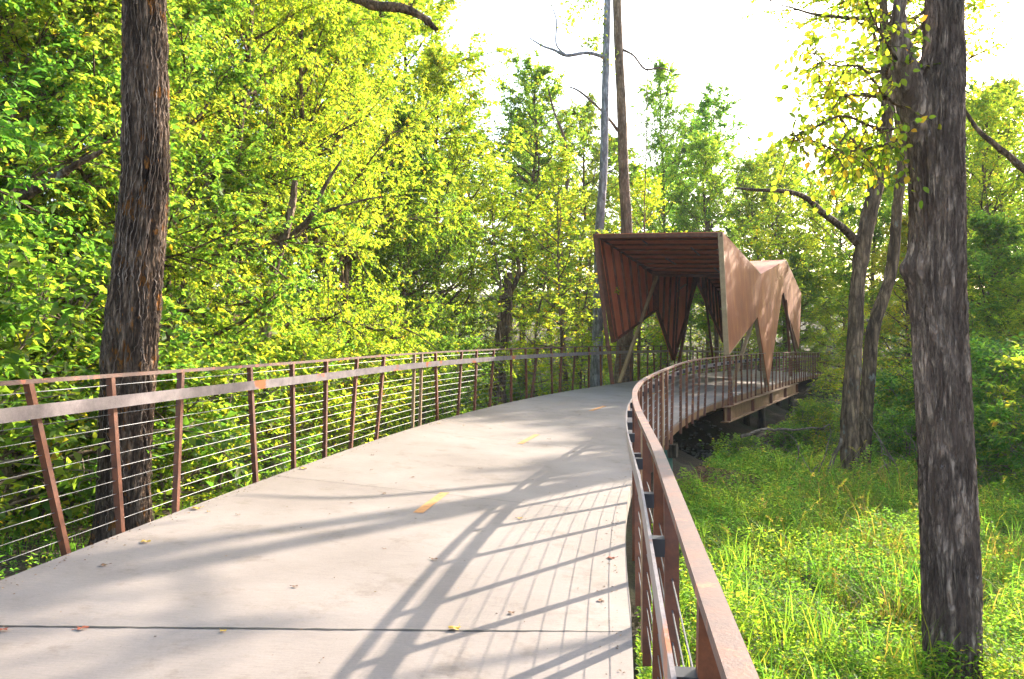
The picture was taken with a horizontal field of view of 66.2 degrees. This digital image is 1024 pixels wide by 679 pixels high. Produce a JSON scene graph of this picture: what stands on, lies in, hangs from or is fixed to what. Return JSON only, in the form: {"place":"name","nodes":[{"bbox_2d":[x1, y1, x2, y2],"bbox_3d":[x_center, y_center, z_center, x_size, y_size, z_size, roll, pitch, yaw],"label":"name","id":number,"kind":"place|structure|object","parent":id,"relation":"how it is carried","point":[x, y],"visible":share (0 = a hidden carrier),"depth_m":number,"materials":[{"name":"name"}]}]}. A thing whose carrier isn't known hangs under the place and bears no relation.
{"place":"outdoors","nodes":[
{"label":"outdoors","id":0,"kind":"place"},
{"bbox_2d":[0,404,468,563],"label":"lawn grass","id":1,"kind":"structure","parent":0,"point":[20,534],"depth_m":9.10,"materials":[{"name":"green plant"}]},
{"bbox_2d":[0,369,819,678],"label":"path","id":2,"kind":"structure","parent":0,"point":[182,591],"depth_m":6.10,"materials":[{"name":"concrete"}]},
{"bbox_2d":[0,346,756,562],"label":"cable railing","id":3,"kind":"object","parent":2,"relation":"on","point":[34,411],"visible":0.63,"depth_m":8.68,"materials":[{"name":"metal"}]},
{"bbox_2d":[626,352,828,678],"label":"cable railing","id":4,"kind":"object","parent":2,"relation":"on","point":[722,652],"visible":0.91,"depth_m":3.86,"materials":[{"name":"metal"}]},
{"bbox_2d":[720,383,798,422],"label":"bridge beam","id":5,"kind":"structure","parent":2,"relation":"attached to","point":[743,408],"depth_m":29.16,"materials":[{"name":"metal"}]},
{"bbox_2d":[593,232,800,406],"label":"canopy pavilion","id":6,"kind":"structure","parent":5,"relation":"on","point":[650,274],"depth_m":30.17,"materials":[{"name":"wood"}]},
{"bbox_2d":[0,292,1023,678],"bbox_3d":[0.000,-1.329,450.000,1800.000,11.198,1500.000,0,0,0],"label":"ground","id":7,"kind":"structure","parent":0,"point":[774,414],"depth_m":20.07,"materials":[{"name":"green plant"}]},
{"bbox_2d":[0,149,103,209],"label":"branch","id":8,"kind":"object","parent":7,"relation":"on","point":[35,190],"visible":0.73,"depth_m":9.56,"materials":[{"name":"brown plant"}]},
{"bbox_2d":[0,226,171,534],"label":"shrub","id":9,"kind":"object","parent":7,"relation":"on","point":[56,460],"visible":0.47,"depth_m":8.61,"materials":[{"name":"green plant"}]},
{"bbox_2d":[0,227,172,543],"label":"shrub","id":10,"kind":"object","parent":7,"relation":"on","point":[22,316],"visible":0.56,"depth_m":8.36,"materials":[{"name":"green plant"}]},
{"bbox_2d":[0,303,213,525],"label":"shrub","id":11,"kind":"object","parent":7,"relation":"on","point":[92,414],"visible":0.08,"depth_m":10.22,"materials":[{"name":"green plant"}]},
{"bbox_2d":[0,219,250,551],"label":"shrub","id":12,"kind":"object","parent":7,"relation":"on","point":[97,271],"visible":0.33,"depth_m":9.64,"materials":[{"name":"green plant"}]},
{"bbox_2d":[87,0,170,545],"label":"tree","id":13,"kind":"object","parent":7,"relation":"on","point":[130,339],"visible":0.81,"depth_m":8.40,"materials":[{"name":"brown plant"}]},
{"bbox_2d":[0,0,269,512],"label":"tree","id":14,"kind":"object","parent":7,"relation":"on","point":[13,136],"visible":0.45,"depth_m":10.38,"materials":[{"name":"green plant"}]},
{"bbox_2d":[0,0,290,497],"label":"tree","id":15,"kind":"object","parent":7,"relation":"on","point":[8,47],"visible":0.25,"depth_m":11.56,"materials":[{"name":"green plant"}]},
{"bbox_2d":[14,0,306,302],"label":"tree","id":16,"kind":"object","parent":7,"relation":"on","point":[241,46],"visible":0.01,"depth_m":19.87,"materials":[{"name":"green plant"}]},
{"bbox_2d":[0,0,322,442],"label":"tree","id":17,"kind":"object","parent":7,"relation":"on","point":[89,13],"visible":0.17,"depth_m":12.24,"materials":[{"name":"green plant"}]},
{"bbox_2d":[71,337,261,506],"bbox_3d":[-4.595,1.282,10.794,2.830,2.647,2.527,0,0,-13],"label":"shrub","id":18,"kind":"object","parent":7,"relation":"on","point":[189,357],"visible":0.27,"depth_m":10.62,"materials":[{"name":"green plant"}]},
{"bbox_2d":[0,0,375,495],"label":"tree","id":19,"kind":"object","parent":7,"relation":"on","point":[204,84],"visible":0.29,"depth_m":12.99,"materials":[{"name":"green plant"}]},
{"bbox_2d":[91,328,335,499],"bbox_3d":[-4.553,1.379,11.859,3.203,3.118,3.470,0,0,45],"label":"shrub","id":20,"kind":"object","parent":7,"relation":"on","point":[221,358],"visible":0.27,"depth_m":11.77,"materials":[{"name":"green plant"}]},
{"bbox_2d":[56,0,378,330],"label":"tree","id":21,"kind":"object","parent":7,"relation":"on","point":[316,27],"visible":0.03,"depth_m":20.17,"materials":[{"name":"green plant"}]},
{"bbox_2d":[40,0,418,438],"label":"tree","id":22,"kind":"object","parent":7,"relation":"on","point":[300,153],"visible":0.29,"depth_m":16.09,"materials":[{"name":"green plant"}]},
{"bbox_2d":[160,314,314,489],"bbox_3d":[-4.917,1.139,13.708,3.574,3.344,3.192,0,0,42],"label":"shrub","id":23,"kind":"object","parent":7,"relation":"on","point":[223,325],"visible":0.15,"depth_m":13.35,"materials":[{"name":"green plant"}]},
{"bbox_2d":[0,409,478,579],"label":"ground ivy","id":24,"kind":"object","parent":7,"relation":"on","point":[160,503],"visible":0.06,"depth_m":10.09,"materials":[{"name":"green plant"}]},
{"bbox_2d":[207,316,393,458],"bbox_3d":[-4.187,1.139,15.034,3.425,3.204,3.059,0,0,-32],"label":"shrub","id":25,"kind":"object","parent":7,"relation":"on","point":[310,352],"visible":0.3,"depth_m":14.95,"materials":[{"name":"green plant"}]},
{"bbox_2d":[177,0,434,401],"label":"tree","id":26,"kind":"object","parent":7,"relation":"on","point":[374,234],"visible":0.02,"depth_m":24.91,"materials":[{"name":"green plant"}]},
{"bbox_2d":[177,0,456,436],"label":"tree","id":27,"kind":"object","parent":7,"relation":"on","point":[362,213],"visible":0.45,"depth_m":18.70,"materials":[{"name":"green plant"}]},
{"bbox_2d":[258,159,382,468],"bbox_3d":[-3.384,-0.349,13.970,2.469,5.635,0.364,0,0,14],"label":"tree","id":28,"kind":"object","parent":7,"relation":"on","point":[290,211],"visible":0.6,"depth_m":14.11,"materials":[{"name":"beige plant"}]},
{"bbox_2d":[262,326,401,458],"bbox_3d":[-3.991,1.250,16.501,3.276,3.065,2.926,0,0,-16],"label":"shrub","id":29,"kind":"object","parent":7,"relation":"on","point":[345,429],"visible":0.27,"depth_m":16.37,"materials":[{"name":"green plant"}]},
{"bbox_2d":[235,0,473,430],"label":"tree","id":30,"kind":"object","parent":7,"relation":"on","point":[372,52],"visible":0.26,"depth_m":22.41,"materials":[{"name":"green plant"}]},
{"bbox_2d":[308,329,415,445],"bbox_3d":[-3.496,1.197,17.994,2.608,2.894,2.638,0,0,-26],"label":"shrub","id":31,"kind":"object","parent":7,"relation":"on","point":[401,396],"visible":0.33,"depth_m":17.72,"materials":[{"name":"green plant"}]},
{"bbox_2d":[247,0,512,334],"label":"tree","id":32,"kind":"object","parent":7,"relation":"on","point":[464,127],"visible":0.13,"depth_m":27.52,"materials":[{"name":"green plant"}]},
{"bbox_2d":[336,322,451,442],"bbox_3d":[-3.323,1.113,20.072,3.574,3.344,3.192,0,0,18],"label":"shrub","id":33,"kind":"object","parent":7,"relation":"on","point":[407,374],"visible":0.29,"depth_m":19.63,"materials":[{"name":"green plant"}]},
{"bbox_2d":[349,0,438,32],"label":"tree","id":34,"kind":"object","parent":7,"relation":"on","point":[392,7],"visible":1,"depth_m":12.95,"materials":[{"name":"brown plant"}]},
{"bbox_2d":[331,101,495,417],"bbox_3d":[-3.547,-2.147,25.744,5.568,11.294,5.597,0,0,42],"label":"tree","id":35,"kind":"object","parent":7,"relation":"on","point":[404,253],"visible":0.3,"depth_m":25.75,"materials":[{"name":"green plant"}]},
{"bbox_2d":[383,327,468,421],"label":"shrub","id":36,"kind":"object","parent":7,"relation":"on","point":[439,343],"visible":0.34,"depth_m":22.34,"materials":[{"name":"green plant"}]},
{"bbox_2d":[311,0,549,400],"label":"tree","id":37,"kind":"object","parent":7,"relation":"on","point":[442,10],"visible":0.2,"depth_m":31.68,"materials":[{"name":"green plant"}]},
{"bbox_2d":[358,41,531,411],"bbox_3d":[-2.509,-3.460,29.085,7.318,14.889,6.684,0,0,-45],"label":"tree","id":38,"kind":"object","parent":7,"relation":"on","point":[437,60],"visible":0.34,"depth_m":28.44,"materials":[{"name":"green plant"}]},
{"bbox_2d":[386,332,503,416],"bbox_3d":[-2.009,1.430,25.053,3.817,3.430,3.523,0,0,34],"label":"shrub","id":39,"kind":"object","parent":7,"relation":"on","point":[470,345],"visible":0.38,"depth_m":24.96,"materials":[{"name":"green plant"}]},
{"bbox_2d":[421,124,523,389],"bbox_3d":[-2.155,-4.219,39.873,5.575,13.850,5.791,0,0,18],"label":"tree","id":40,"kind":"object","parent":7,"relation":"on","point":[472,177],"visible":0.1,"depth_m":39.81,"materials":[{"name":"green plant"}]},
{"bbox_2d":[433,152,560,404],"bbox_3d":[-0.846,-1.342,30.176,4.089,11.413,5.475,0,0,34],"label":"tree","id":41,"kind":"object","parent":7,"relation":"on","point":[490,219],"visible":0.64,"depth_m":29.93,"materials":[{"name":"green plant"}]},
{"bbox_2d":[488,247,520,405],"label":"tree","id":42,"kind":"object","parent":7,"relation":"on","point":[505,316],"visible":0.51,"depth_m":30.80,"materials":[{"name":"brown plant"}]},
{"bbox_2d":[477,361,548,406],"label":"shrub","id":43,"kind":"object","parent":7,"relation":"on","point":[515,395],"visible":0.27,"depth_m":33.48,"materials":[{"name":"green plant"}]},
{"bbox_2d":[466,115,563,340],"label":"tree","id":44,"kind":"object","parent":7,"relation":"on","point":[532,269],"visible":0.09,"depth_m":68.50,"materials":[{"name":"green plant"}]},
{"bbox_2d":[456,43,599,391],"bbox_3d":[0.554,-5.826,39.378,7.977,17.449,8.783,0,0,6],"label":"tree","id":45,"kind":"object","parent":7,"relation":"on","point":[535,111],"visible":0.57,"depth_m":39.03,"materials":[{"name":"green plant"}]},
{"bbox_2d":[490,126,587,341],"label":"tree","id":46,"kind":"object","parent":7,"relation":"on","point":[530,158],"visible":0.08,"depth_m":67.91,"materials":[{"name":"green plant"}]},
{"bbox_2d":[497,190,593,397],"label":"tree","id":47,"kind":"object","parent":7,"relation":"on","point":[545,266],"visible":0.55,"depth_m":32.86,"materials":[{"name":"green plant"}]},
{"bbox_2d":[92,286,1007,398],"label":"undergrowth","id":48,"kind":"object","parent":7,"relation":"on","point":[812,388],"visible":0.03,"depth_m":50.57,"materials":[{"name":"green plant"}]},
{"bbox_2d":[494,145,619,391],"bbox_3d":[1.684,-1.596,30.815,4.276,11.935,5.725,0,0,-37],"label":"tree","id":49,"kind":"object","parent":7,"relation":"on","point":[564,171],"visible":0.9,"depth_m":30.75,"materials":[{"name":"green plant"}]},
{"bbox_2d":[548,88,569,391],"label":"tree","id":50,"kind":"object","parent":7,"relation":"on","point":[561,241],"visible":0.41,"depth_m":37.93,"materials":[{"name":"beige plant"}]},
{"bbox_2d":[529,0,618,386],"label":"tree","id":51,"kind":"object","parent":7,"relation":"on","point":[604,56],"visible":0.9,"depth_m":32.85,"materials":[{"name":"grey plant"}]},
{"bbox_2d":[551,214,616,388],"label":"tree","id":52,"kind":"object","parent":7,"relation":"on","point":[589,260],"visible":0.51,"depth_m":35.73,"materials":[{"name":"green plant"}]},
{"bbox_2d":[513,133,655,338],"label":"tree","id":53,"kind":"object","parent":7,"relation":"on","point":[613,149],"visible":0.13,"depth_m":65.81,"materials":[{"name":"green plant"}]},
{"bbox_2d":[558,331,613,387],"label":"shrub","id":54,"kind":"object","parent":7,"relation":"on","point":[585,365],"visible":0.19,"depth_m":37.85,"materials":[{"name":"green plant"}]},
{"bbox_2d":[530,90,643,386],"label":"tree","id":55,"kind":"object","parent":7,"relation":"on","point":[590,110],"visible":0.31,"depth_m":43.05,"materials":[{"name":"green plant"}]},
{"bbox_2d":[569,0,671,383],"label":"tree","id":56,"kind":"object","parent":7,"relation":"on","point":[620,128],"visible":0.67,"depth_m":34.31,"materials":[{"name":"beige plant"}]},
{"bbox_2d":[591,161,688,356],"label":"tree","id":57,"kind":"object","parent":7,"relation":"on","point":[631,183],"visible":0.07,"depth_m":54.77,"materials":[{"name":"green plant"}]},
{"bbox_2d":[608,169,686,379],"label":"tree","id":58,"kind":"object","parent":7,"relation":"on","point":[651,203],"visible":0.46,"depth_m":37.30,"materials":[{"name":"green plant"}]},
{"bbox_2d":[382,371,914,445],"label":"undergrowth","id":59,"kind":"object","parent":7,"relation":"on","point":[824,400],"visible":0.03,"depth_m":40.05,"materials":[{"name":"green plant"}]},
{"bbox_2d":[591,53,708,379],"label":"tree","id":60,"kind":"object","parent":7,"relation":"on","point":[661,77],"visible":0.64,"depth_m":46.93,"materials":[{"name":"green plant"}]},
{"bbox_2d":[634,327,692,378],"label":"shrub","id":61,"kind":"object","parent":7,"relation":"on","point":[664,356],"visible":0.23,"depth_m":45.59,"materials":[{"name":"green plant"}]},
{"bbox_2d":[632,115,725,231],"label":"tree","id":62,"kind":"object","parent":7,"relation":"on","point":[690,131],"visible":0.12,"depth_m":69.40,"materials":[{"name":"green plant"}]},
{"bbox_2d":[658,130,769,371],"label":"tree","id":63,"kind":"object","parent":7,"relation":"on","point":[706,171],"visible":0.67,"depth_m":44.92,"materials":[{"name":"green plant"}]},
{"bbox_2d":[666,81,764,371],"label":"tree","id":64,"kind":"object","parent":7,"relation":"on","point":[703,110],"visible":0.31,"depth_m":51.21,"materials":[{"name":"green plant"}]},
{"bbox_2d":[718,432,771,464],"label":"shrub","id":65,"kind":"object","parent":7,"relation":"on","point":[737,440],"visible":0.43,"depth_m":22.50,"materials":[{"name":"green plant"}]},
{"bbox_2d":[722,216,777,357],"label":"tree","id":66,"kind":"object","parent":7,"relation":"on","point":[763,242],"visible":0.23,"depth_m":46.91,"materials":[{"name":"green plant"}]},
{"bbox_2d":[711,153,818,370],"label":"tree","id":67,"kind":"object","parent":7,"relation":"on","point":[752,169],"visible":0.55,"depth_m":49.95,"materials":[{"name":"green plant"}]},
{"bbox_2d":[731,140,838,368],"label":"tree","id":68,"kind":"object","parent":7,"relation":"on","point":[786,183],"visible":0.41,"depth_m":53.86,"materials":[{"name":"green plant"}]},
{"bbox_2d":[765,421,814,456],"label":"shrub","id":69,"kind":"object","parent":7,"relation":"on","point":[798,434],"visible":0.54,"depth_m":26.79,"materials":[{"name":"green plant"}]},
{"bbox_2d":[741,153,842,336],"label":"tree","id":70,"kind":"object","parent":7,"relation":"on","point":[796,174],"visible":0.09,"depth_m":57.63,"materials":[{"name":"green plant"}]},
{"bbox_2d":[755,196,832,359],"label":"tree","id":71,"kind":"object","parent":7,"relation":"on","point":[819,235],"visible":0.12,"depth_m":57.09,"materials":[{"name":"green plant"}]},
{"bbox_2d":[749,252,847,378],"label":"tree","id":72,"kind":"object","parent":7,"relation":"on","point":[794,261],"visible":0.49,"depth_m":51.22,"materials":[{"name":"green plant"}]},
{"bbox_2d":[777,398,839,450],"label":"shrub","id":73,"kind":"object","parent":7,"relation":"on","point":[802,411],"visible":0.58,"depth_m":29.07,"materials":[{"name":"green plant"}]},
{"bbox_2d":[808,405,840,451],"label":"shrub","id":74,"kind":"object","parent":7,"relation":"on","point":[822,422],"visible":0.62,"depth_m":27.01,"materials":[{"name":"green plant"}]},
{"bbox_2d":[629,439,1023,678],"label":"tall grass","id":75,"kind":"structure","parent":7,"relation":"on","point":[744,553],"depth_m":9.91,"materials":[{"name":"green plant"}]},
{"bbox_2d":[634,431,1023,678],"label":"weeds","id":76,"kind":"object","parent":7,"relation":"on","point":[853,650],"visible":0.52,"depth_m":10.60,"materials":[{"name":"green plant"}]},
{"bbox_2d":[794,128,879,332],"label":"tree","id":77,"kind":"object","parent":7,"relation":"on","point":[835,141],"visible":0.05,"depth_m":67.88,"materials":[{"name":"green plant"}]},
{"bbox_2d":[815,328,862,393],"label":"shrub","id":78,"kind":"object","parent":7,"relation":"on","point":[843,357],"visible":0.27,"depth_m":46.18,"materials":[{"name":"green plant"}]},
{"bbox_2d":[787,264,892,389],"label":"tree","id":79,"kind":"object","parent":7,"relation":"on","point":[836,284],"visible":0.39,"depth_m":48.97,"materials":[{"name":"green plant"}]},
{"bbox_2d":[784,154,900,361],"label":"tree","id":80,"kind":"object","parent":7,"relation":"on","point":[858,195],"visible":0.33,"depth_m":51.23,"materials":[{"name":"green plant"}]},
{"bbox_2d":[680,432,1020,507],"bbox_3d":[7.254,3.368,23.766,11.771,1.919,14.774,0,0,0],"label":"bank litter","id":81,"kind":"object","parent":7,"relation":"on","point":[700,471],"visible":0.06,"depth_m":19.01,"materials":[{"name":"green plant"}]},
{"bbox_2d":[812,402,898,457],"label":"shrub","id":82,"kind":"object","parent":7,"relation":"on","point":[875,427],"visible":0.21,"depth_m":22.82,"materials":[{"name":"green plant"}]},
{"bbox_2d":[737,0,982,678],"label":"tree","id":83,"kind":"object","parent":7,"relation":"on","point":[929,88],"visible":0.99,"depth_m":6.90,"materials":[{"name":"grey plant"}]},
{"bbox_2d":[966,109,1023,173],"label":"branch","id":84,"kind":"object","parent":83,"relation":"attached to","point":[1016,162],"visible":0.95,"depth_m":13.97,"materials":[{"name":"brown plant"}]},
{"bbox_2d":[813,117,910,385],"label":"tree","id":85,"kind":"object","parent":7,"relation":"on","point":[885,216],"visible":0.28,"depth_m":35.93,"materials":[{"name":"green plant"}]},
{"bbox_2d":[734,0,1012,487],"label":"tree","id":86,"kind":"object","parent":7,"relation":"on","point":[861,241],"visible":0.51,"depth_m":18.35,"materials":[{"name":"brown plant"}]},
{"bbox_2d":[836,372,914,454],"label":"shrub","id":87,"kind":"object","parent":7,"relation":"on","point":[903,390],"visible":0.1,"depth_m":24.77,"materials":[{"name":"green plant"}]},
{"bbox_2d":[760,439,1023,678],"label":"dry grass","id":88,"kind":"structure","parent":7,"relation":"on","point":[900,589],"depth_m":11.09,"materials":[{"name":"plant"}]},
{"bbox_2d":[872,369,915,455],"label":"shrub","id":89,"kind":"object","parent":7,"relation":"on","point":[892,382],"visible":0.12,"depth_m":23.80,"materials":[{"name":"green plant"}]},
{"bbox_2d":[785,0,1003,465],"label":"tree","id":90,"kind":"object","parent":7,"relation":"on","point":[869,367],"visible":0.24,"depth_m":20.38,"materials":[{"name":"brown plant"}]},
{"bbox_2d":[872,403,916,465],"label":"shrub","id":91,"kind":"object","parent":7,"relation":"on","point":[893,423],"visible":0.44,"depth_m":21.16,"materials":[{"name":"green plant"}]},
{"bbox_2d":[766,409,1023,496],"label":"brushwood","id":92,"kind":"object","parent":7,"relation":"on","point":[887,453],"visible":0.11,"depth_m":18.57,"materials":[{"name":"green plant"}]},
{"bbox_2d":[825,213,978,408],"bbox_3d":[16.410,-0.583,31.924,7.374,9.274,6.735,0,0,-11],"label":"tree","id":93,"kind":"object","parent":7,"relation":"on","point":[890,328],"visible":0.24,"depth_m":31.78,"materials":[{"name":"green plant"}]},
{"bbox_2d":[877,356,978,412],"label":"shrub","id":94,"kind":"object","parent":7,"relation":"on","point":[889,363],"visible":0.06,"depth_m":26.82,"materials":[{"name":"green plant"}]},
{"bbox_2d":[872,329,1023,449],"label":"shrub","id":95,"kind":"object","parent":7,"relation":"on","point":[972,336],"visible":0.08,"depth_m":22.50,"materials":[{"name":"green plant"}]},
{"bbox_2d":[878,210,1023,408],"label":"tree","id":96,"kind":"object","parent":7,"relation":"on","point":[992,232],"visible":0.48,"depth_m":26.28,"materials":[{"name":"green plant"}]},
{"bbox_2d":[902,331,1023,455],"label":"shrub","id":97,"kind":"object","parent":7,"relation":"on","point":[976,343],"visible":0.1,"depth_m":20.84,"materials":[{"name":"green plant"}]},
{"bbox_2d":[903,79,1022,337],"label":"tree","id":98,"kind":"object","parent":7,"relation":"on","point":[971,86],"visible":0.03,"depth_m":42.41,"materials":[{"name":"green plant"}]},
{"bbox_2d":[965,82,1023,339],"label":"tree","id":99,"kind":"object","parent":7,"relation":"on","point":[988,116],"visible":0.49,"depth_m":29.88,"materials":[{"name":"green plant"}]},
{"bbox_2d":[966,70,1023,319],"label":"tree","id":100,"kind":"object","parent":7,"relation":"on","point":[1016,83],"visible":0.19,"depth_m":39.69,"materials":[{"name":"green plant"}]},
{"bbox_2d":[968,266,1023,353],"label":"tree","id":101,"kind":"object","parent":7,"relation":"on","point":[1019,309],"visible":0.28,"depth_m":24.75,"materials":[{"name":"green plant"}]},
{"bbox_2d":[969,338,1023,468],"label":"shrub","id":102,"kind":"object","parent":7,"relation":"on","point":[987,356],"visible":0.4,"depth_m":19.56,"materials":[{"name":"green plant"}]},
{"bbox_2d":[973,397,1023,494],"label":"shrub","id":103,"kind":"object","parent":7,"relation":"on","point":[1014,460],"visible":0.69,"depth_m":17.22,"materials":[{"name":"green plant"}]},
{"bbox_2d":[973,404,1023,488],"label":"shrub","id":104,"kind":"object","parent":7,"relation":"on","point":[982,463],"visible":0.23,"depth_m":18.16,"materials":[{"name":"green plant"}]},
{"bbox_2d":[974,338,1023,486],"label":"shrub","id":105,"kind":"object","parent":7,"relation":"on","point":[1011,401],"visible":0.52,"depth_m":18.32,"materials":[{"name":"green plant"}]},
{"bbox_2d":[29,0,1023,294],"label":"sky","id":106,"kind":"structure","parent":0,"point":[708,40],"materials":[{"name":"white"}]},
{"bbox_2d":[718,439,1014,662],"bbox_3d":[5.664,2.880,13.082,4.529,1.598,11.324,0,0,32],"label":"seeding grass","id":107,"kind":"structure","parent":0,"point":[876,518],"depth_m":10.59,"materials":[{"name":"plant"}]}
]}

